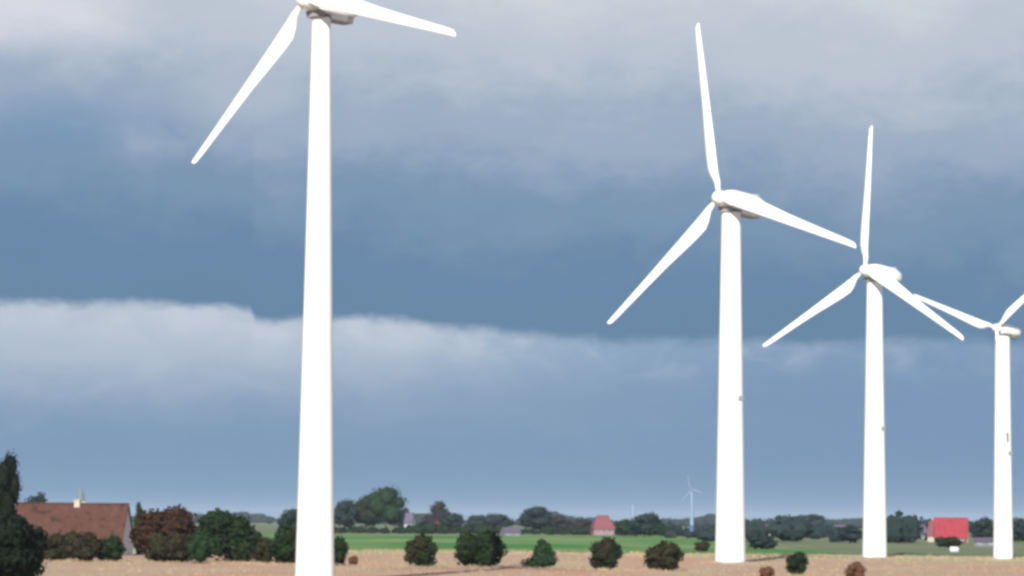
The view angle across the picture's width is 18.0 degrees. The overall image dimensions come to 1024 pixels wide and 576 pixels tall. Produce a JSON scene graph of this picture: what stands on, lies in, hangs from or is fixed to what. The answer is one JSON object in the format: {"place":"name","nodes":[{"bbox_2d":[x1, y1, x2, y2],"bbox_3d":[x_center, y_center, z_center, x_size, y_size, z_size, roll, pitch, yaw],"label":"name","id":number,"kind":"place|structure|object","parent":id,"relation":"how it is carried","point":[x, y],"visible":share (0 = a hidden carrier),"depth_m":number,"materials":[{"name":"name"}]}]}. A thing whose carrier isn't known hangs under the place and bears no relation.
{"place":"outdoors","nodes":[
{"label":"outdoors","id":0,"kind":"place"},
{"bbox_2d":[76,485,85,502],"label":"church","id":1,"kind":"structure","parent":0,"point":[80,495],"depth_m":1495.71,"materials":[{"name":"white metal"}]},
{"bbox_2d":[404,512,415,527],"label":"house","id":2,"kind":"structure","parent":0,"point":[409,519],"depth_m":1434.75,"materials":[{"name":"purple stone"}]},
{"bbox_2d":[132,534,847,553],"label":"crop field","id":3,"kind":"structure","parent":0,"point":[523,543],"depth_m":788.80,"materials":[{"name":"green plant"}]},
{"bbox_2d":[24,491,47,501],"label":"tree","id":4,"kind":"object","parent":3,"relation":"on","point":[39,498],"visible":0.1,"depth_m":638.06,"materials":[{"name":"green plant"}]},
{"bbox_2d":[276,509,296,529],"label":"tree","id":5,"kind":"object","parent":3,"relation":"on","point":[289,517],"visible":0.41,"depth_m":795.70,"materials":[{"name":"green plant"}]},
{"bbox_2d":[626,511,662,536],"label":"tree","id":6,"kind":"object","parent":3,"relation":"on","point":[643,524],"visible":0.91,"depth_m":1173.55,"materials":[{"name":"green plant"}]},
{"bbox_2d":[651,523,668,536],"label":"tree","id":7,"kind":"object","parent":3,"relation":"on","point":[661,529],"visible":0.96,"depth_m":1145.13,"materials":[{"name":"green plant"}]},
{"bbox_2d":[693,540,710,550],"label":"bush","id":8,"kind":"object","parent":3,"relation":"on","point":[702,546],"visible":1,"depth_m":593.54,"materials":[{"name":"green plant"}]},
{"bbox_2d":[747,534,778,548],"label":"bush","id":9,"kind":"object","parent":3,"relation":"on","point":[764,541],"visible":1,"depth_m":653.16,"materials":[{"name":"green plant"}]},
{"bbox_2d":[499,527,521,535],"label":"house","id":10,"kind":"structure","parent":0,"point":[510,531],"depth_m":1144.54,"materials":[{"name":"purple stone"}]},
{"bbox_2d":[0,0,1023,521],"label":"sky","id":11,"kind":"structure","parent":0,"point":[502,186],"materials":[{"name":"blue"}]},
{"bbox_2d":[35,548,1023,575],"bbox_3d":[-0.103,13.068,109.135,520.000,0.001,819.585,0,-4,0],"label":"stubble field","id":12,"kind":"structure","parent":0,"point":[188,567],"depth_m":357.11,"materials":[{"name":"beige plant"}]},
{"bbox_2d":[0,448,22,514],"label":"tree","id":13,"kind":"object","parent":12,"relation":"on","point":[10,486],"visible":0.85,"depth_m":418.36,"materials":[{"name":"green plant"}]},
{"bbox_2d":[0,512,49,575],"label":"bush","id":14,"kind":"object","parent":12,"relation":"on","point":[23,542],"visible":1,"depth_m":262.91,"materials":[{"name":"green plant"}]},
{"bbox_2d":[37,532,66,560],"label":"bush","id":15,"kind":"object","parent":12,"relation":"on","point":[55,544],"visible":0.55,"depth_m":385.45,"materials":[{"name":"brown plant"}]},
{"bbox_2d":[15,500,134,555],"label":"farmhouse","id":16,"kind":"object","parent":12,"relation":"on","point":[101,520],"visible":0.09,"depth_m":452.54,"materials":[{"name":"red tile"}]},
{"bbox_2d":[60,530,102,561],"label":"bush","id":17,"kind":"object","parent":12,"relation":"on","point":[84,546],"visible":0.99,"depth_m":382.76,"materials":[{"name":"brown plant"}]},
{"bbox_2d":[95,534,126,561],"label":"bush","id":18,"kind":"object","parent":12,"relation":"on","point":[112,548],"visible":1,"depth_m":385.05,"materials":[{"name":"green plant"}]},
{"bbox_2d":[133,502,143,554],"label":"tree","id":19,"kind":"object","parent":12,"relation":"on","point":[138,511],"visible":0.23,"depth_m":464.45,"materials":[{"name":"green plant"}]},
{"bbox_2d":[129,503,199,552],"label":"tree","id":20,"kind":"object","parent":12,"relation":"on","point":[168,522],"visible":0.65,"depth_m":428.48,"materials":[{"name":"brown plant"}]},
{"bbox_2d":[144,532,191,561],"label":"bush","id":21,"kind":"object","parent":12,"relation":"on","point":[160,547],"visible":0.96,"depth_m":379.20,"materials":[{"name":"green plant"}]},
{"bbox_2d":[185,530,211,562],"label":"bush","id":22,"kind":"object","parent":12,"relation":"on","point":[198,547],"visible":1,"depth_m":377.48,"materials":[{"name":"green plant"}]},
{"bbox_2d":[197,508,257,561],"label":"tree","id":23,"kind":"object","parent":12,"relation":"on","point":[229,537],"visible":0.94,"depth_m":397.53,"materials":[{"name":"green plant"}]},
{"bbox_2d":[248,530,263,559],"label":"bush","id":24,"kind":"object","parent":12,"relation":"on","point":[258,536],"visible":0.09,"depth_m":415.89,"materials":[{"name":"green plant"}]},
{"bbox_2d":[251,535,273,562],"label":"bush","id":25,"kind":"object","parent":12,"relation":"on","point":[261,553],"visible":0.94,"depth_m":377.33,"materials":[{"name":"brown plant"}]},
{"bbox_2d":[265,524,296,563],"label":"bush","id":26,"kind":"object","parent":12,"relation":"on","point":[281,546],"visible":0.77,"depth_m":373.67,"materials":[{"name":"green plant"}]},
{"bbox_2d":[191,0,455,575],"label":"wind turbine","id":27,"kind":"object","parent":12,"relation":"on","point":[315,535],"visible":1,"depth_m":268.67,"materials":[{"name":"white paint"}]},
{"bbox_2d":[334,535,350,565],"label":"bush","id":28,"kind":"object","parent":12,"relation":"on","point":[341,549],"visible":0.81,"depth_m":368.88,"materials":[{"name":"green plant"}]},
{"bbox_2d":[403,532,439,566],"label":"bush","id":29,"kind":"object","parent":12,"relation":"on","point":[421,548],"visible":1,"depth_m":361.18,"materials":[{"name":"green plant"}]},
{"bbox_2d":[453,529,509,566],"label":"bush","id":30,"kind":"object","parent":12,"relation":"on","point":[484,547],"visible":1,"depth_m":363.90,"materials":[{"name":"green plant"}]},
{"bbox_2d":[520,538,558,567],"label":"bush","id":31,"kind":"object","parent":12,"relation":"on","point":[543,554],"visible":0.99,"depth_m":360.23,"materials":[{"name":"green plant"}]},
{"bbox_2d":[588,536,623,569],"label":"bush","id":32,"kind":"object","parent":12,"relation":"on","point":[606,551],"visible":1,"depth_m":351.97,"materials":[{"name":"green plant"}]},
{"bbox_2d":[643,540,684,570],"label":"bush","id":33,"kind":"object","parent":12,"relation":"on","point":[663,555],"visible":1,"depth_m":347.38,"materials":[{"name":"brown plant"}]},
{"bbox_2d":[607,23,855,562],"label":"wind turbine","id":34,"kind":"object","parent":12,"relation":"on","point":[734,207],"visible":0.99,"depth_m":423.29,"materials":[{"name":"white paint"}]},
{"bbox_2d":[758,566,774,575],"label":"bush","id":35,"kind":"object","parent":12,"relation":"on","point":[767,571],"visible":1,"depth_m":302.82,"materials":[{"name":"brown plant"}]},
{"bbox_2d":[785,551,808,574],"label":"bush","id":36,"kind":"object","parent":12,"relation":"on","point":[796,562],"visible":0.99,"depth_m":326.04,"materials":[{"name":"green plant"}]},
{"bbox_2d":[844,561,866,575],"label":"bush","id":37,"kind":"object","parent":12,"relation":"on","point":[856,568],"visible":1,"depth_m":289.75,"materials":[{"name":"brown plant"}]},
{"bbox_2d":[132,522,1023,556],"bbox_3d":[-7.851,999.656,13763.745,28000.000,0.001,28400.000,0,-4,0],"label":"ground","id":38,"kind":"structure","parent":0,"point":[921,547],"depth_m":794.45,"materials":[{"name":"green plant"}]},
{"bbox_2d":[334,498,359,527],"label":"tree","id":39,"kind":"object","parent":38,"relation":"on","point":[345,511],"visible":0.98,"depth_m":1394.06,"materials":[{"name":"green plant"}]},
{"bbox_2d":[353,492,379,529],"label":"tree","id":40,"kind":"object","parent":38,"relation":"on","point":[362,517],"visible":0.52,"depth_m":1410.99,"materials":[{"name":"green plant"}]},
{"bbox_2d":[364,485,408,526],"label":"tree","id":41,"kind":"object","parent":38,"relation":"on","point":[386,504],"visible":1,"depth_m":1392.07,"materials":[{"name":"green plant"}]},
{"bbox_2d":[396,507,409,527],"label":"tree","id":42,"kind":"object","parent":38,"relation":"on","point":[403,518],"visible":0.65,"depth_m":1444.19,"materials":[{"name":"green plant"}]},
{"bbox_2d":[418,500,450,525],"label":"tree","id":43,"kind":"object","parent":38,"relation":"on","point":[438,510],"visible":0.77,"depth_m":1393.90,"materials":[{"name":"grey plant"}]},
{"bbox_2d":[439,512,465,527],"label":"tree","id":44,"kind":"object","parent":38,"relation":"on","point":[455,520],"visible":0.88,"depth_m":1383.08,"materials":[{"name":"green plant"}]},
{"bbox_2d":[465,513,516,527],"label":"tree","id":45,"kind":"object","parent":38,"relation":"on","point":[497,520],"visible":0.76,"depth_m":1689.31,"materials":[{"name":"green plant"}]},
{"bbox_2d":[334,521,688,535],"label":"wood","id":46,"kind":"object","parent":38,"relation":"on","point":[423,527],"visible":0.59,"depth_m":1304.25,"materials":[{"name":"green plant"}]},
{"bbox_2d":[516,505,554,530],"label":"tree","id":47,"kind":"object","parent":38,"relation":"on","point":[536,518],"visible":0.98,"depth_m":1392.31,"materials":[{"name":"green plant"}]},
{"bbox_2d":[549,515,571,529],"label":"tree","id":48,"kind":"object","parent":38,"relation":"on","point":[560,522],"visible":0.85,"depth_m":1393.26,"materials":[{"name":"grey plant"}]},
{"bbox_2d":[131,510,1023,528],"bbox_3d":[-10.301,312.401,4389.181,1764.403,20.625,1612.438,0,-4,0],"label":"wood","id":49,"kind":"object","parent":38,"relation":"on","point":[709,519],"visible":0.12,"depth_m":3901.17,"materials":[{"name":"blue plant"}]},
{"bbox_2d":[568,518,591,529],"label":"tree","id":50,"kind":"object","parent":38,"relation":"on","point":[577,523],"visible":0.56,"depth_m":1343.54,"materials":[{"name":"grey plant"}]},
{"bbox_2d":[613,518,630,536],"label":"tree","id":51,"kind":"object","parent":38,"relation":"on","point":[621,526],"visible":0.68,"depth_m":1194.06,"materials":[{"name":"green plant"}]},
{"bbox_2d":[626,500,635,518],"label":"wind turbine","id":52,"kind":"object","parent":38,"relation":"on","point":[633,511],"visible":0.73,"depth_m":3191.39,"materials":[{"name":"blue paint"}]},
{"bbox_2d":[682,474,701,531],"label":"wind turbine","id":53,"kind":"object","parent":38,"relation":"on","point":[691,527],"visible":0.91,"depth_m":1246.57,"materials":[{"name":"blue paint"}]},
{"bbox_2d":[797,513,826,526],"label":"tree","id":54,"kind":"object","parent":38,"relation":"on","point":[816,519],"visible":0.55,"depth_m":2087.54,"materials":[{"name":"green plant"}]},
{"bbox_2d":[664,510,1023,542],"bbox_3d":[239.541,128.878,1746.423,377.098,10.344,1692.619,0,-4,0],"label":"wood","id":55,"kind":"object","parent":38,"relation":"on","point":[907,528],"visible":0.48,"depth_m":922.35,"materials":[{"name":"green plant"}]},
{"bbox_2d":[836,524,862,542],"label":"tree","id":56,"kind":"object","parent":38,"relation":"on","point":[850,533],"visible":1,"depth_m":895.80,"materials":[{"name":"green plant"}]},
{"bbox_2d":[927,521,933,541],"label":"outbuilding","id":57,"kind":"structure","parent":38,"relation":"on","point":[930,531],"depth_m":980.56,"materials":[{"name":"red tile"}]},
{"bbox_2d":[934,536,963,547],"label":"bush","id":58,"kind":"object","parent":38,"relation":"on","point":[947,542],"visible":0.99,"depth_m":741.17,"materials":[{"name":"green plant"}]},
{"bbox_2d":[949,547,958,552],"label":"wrapped bale","id":59,"kind":"object","parent":38,"relation":"on","point":[953,549],"visible":0.98,"depth_m":601.82},
{"bbox_2d":[968,516,993,537],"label":"tree","id":60,"kind":"object","parent":38,"relation":"on","point":[982,527],"visible":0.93,"depth_m":995.35,"materials":[{"name":"green plant"}]},
{"bbox_2d":[1013,518,1023,542],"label":"tree","id":61,"kind":"object","parent":38,"relation":"on","point":[1018,529],"visible":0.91,"depth_m":996.03,"materials":[{"name":"green plant"}]},
{"bbox_2d":[132,550,1023,562],"bbox_3d":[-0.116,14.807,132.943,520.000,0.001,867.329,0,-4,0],"label":"grass verge","id":62,"kind":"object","parent":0,"point":[910,559],"depth_m":497.00,"materials":[{"name":"green plant"}]},
{"bbox_2d":[348,556,357,564],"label":"bush","id":63,"kind":"object","parent":62,"relation":"on","point":[353,560],"visible":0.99,"depth_m":379.09,"materials":[{"name":"brown plant"}]},
{"bbox_2d":[762,125,963,558],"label":"wind turbine","id":64,"kind":"object","parent":62,"relation":"on","point":[877,277],"visible":0.98,"depth_m":497.15,"materials":[{"name":"white paint"}]},
{"bbox_2d":[914,294,1023,559],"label":"wind turbine","id":65,"kind":"object","parent":62,"relation":"on","point":[1005,333],"visible":0.99,"depth_m":488.21,"materials":[{"name":"white paint"}]},
{"bbox_2d":[590,515,614,534],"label":"house","id":66,"kind":"structure","parent":0,"point":[602,525],"depth_m":1293.50,"materials":[{"name":"red tile"}]},
{"bbox_2d":[917,525,927,539],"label":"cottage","id":67,"kind":"structure","parent":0,"point":[925,529],"depth_m":1115.91,"materials":[{"name":"grey stone"}]},
{"bbox_2d":[933,517,968,542],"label":"barn","id":68,"kind":"structure","parent":0,"point":[944,527],"depth_m":955.23,"materials":[{"name":"red brick"}]},
{"bbox_2d":[973,538,992,546],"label":"house","id":69,"kind":"structure","parent":0,"point":[984,542],"depth_m":794.98,"materials":[{"name":"grey stone"}]}
]}

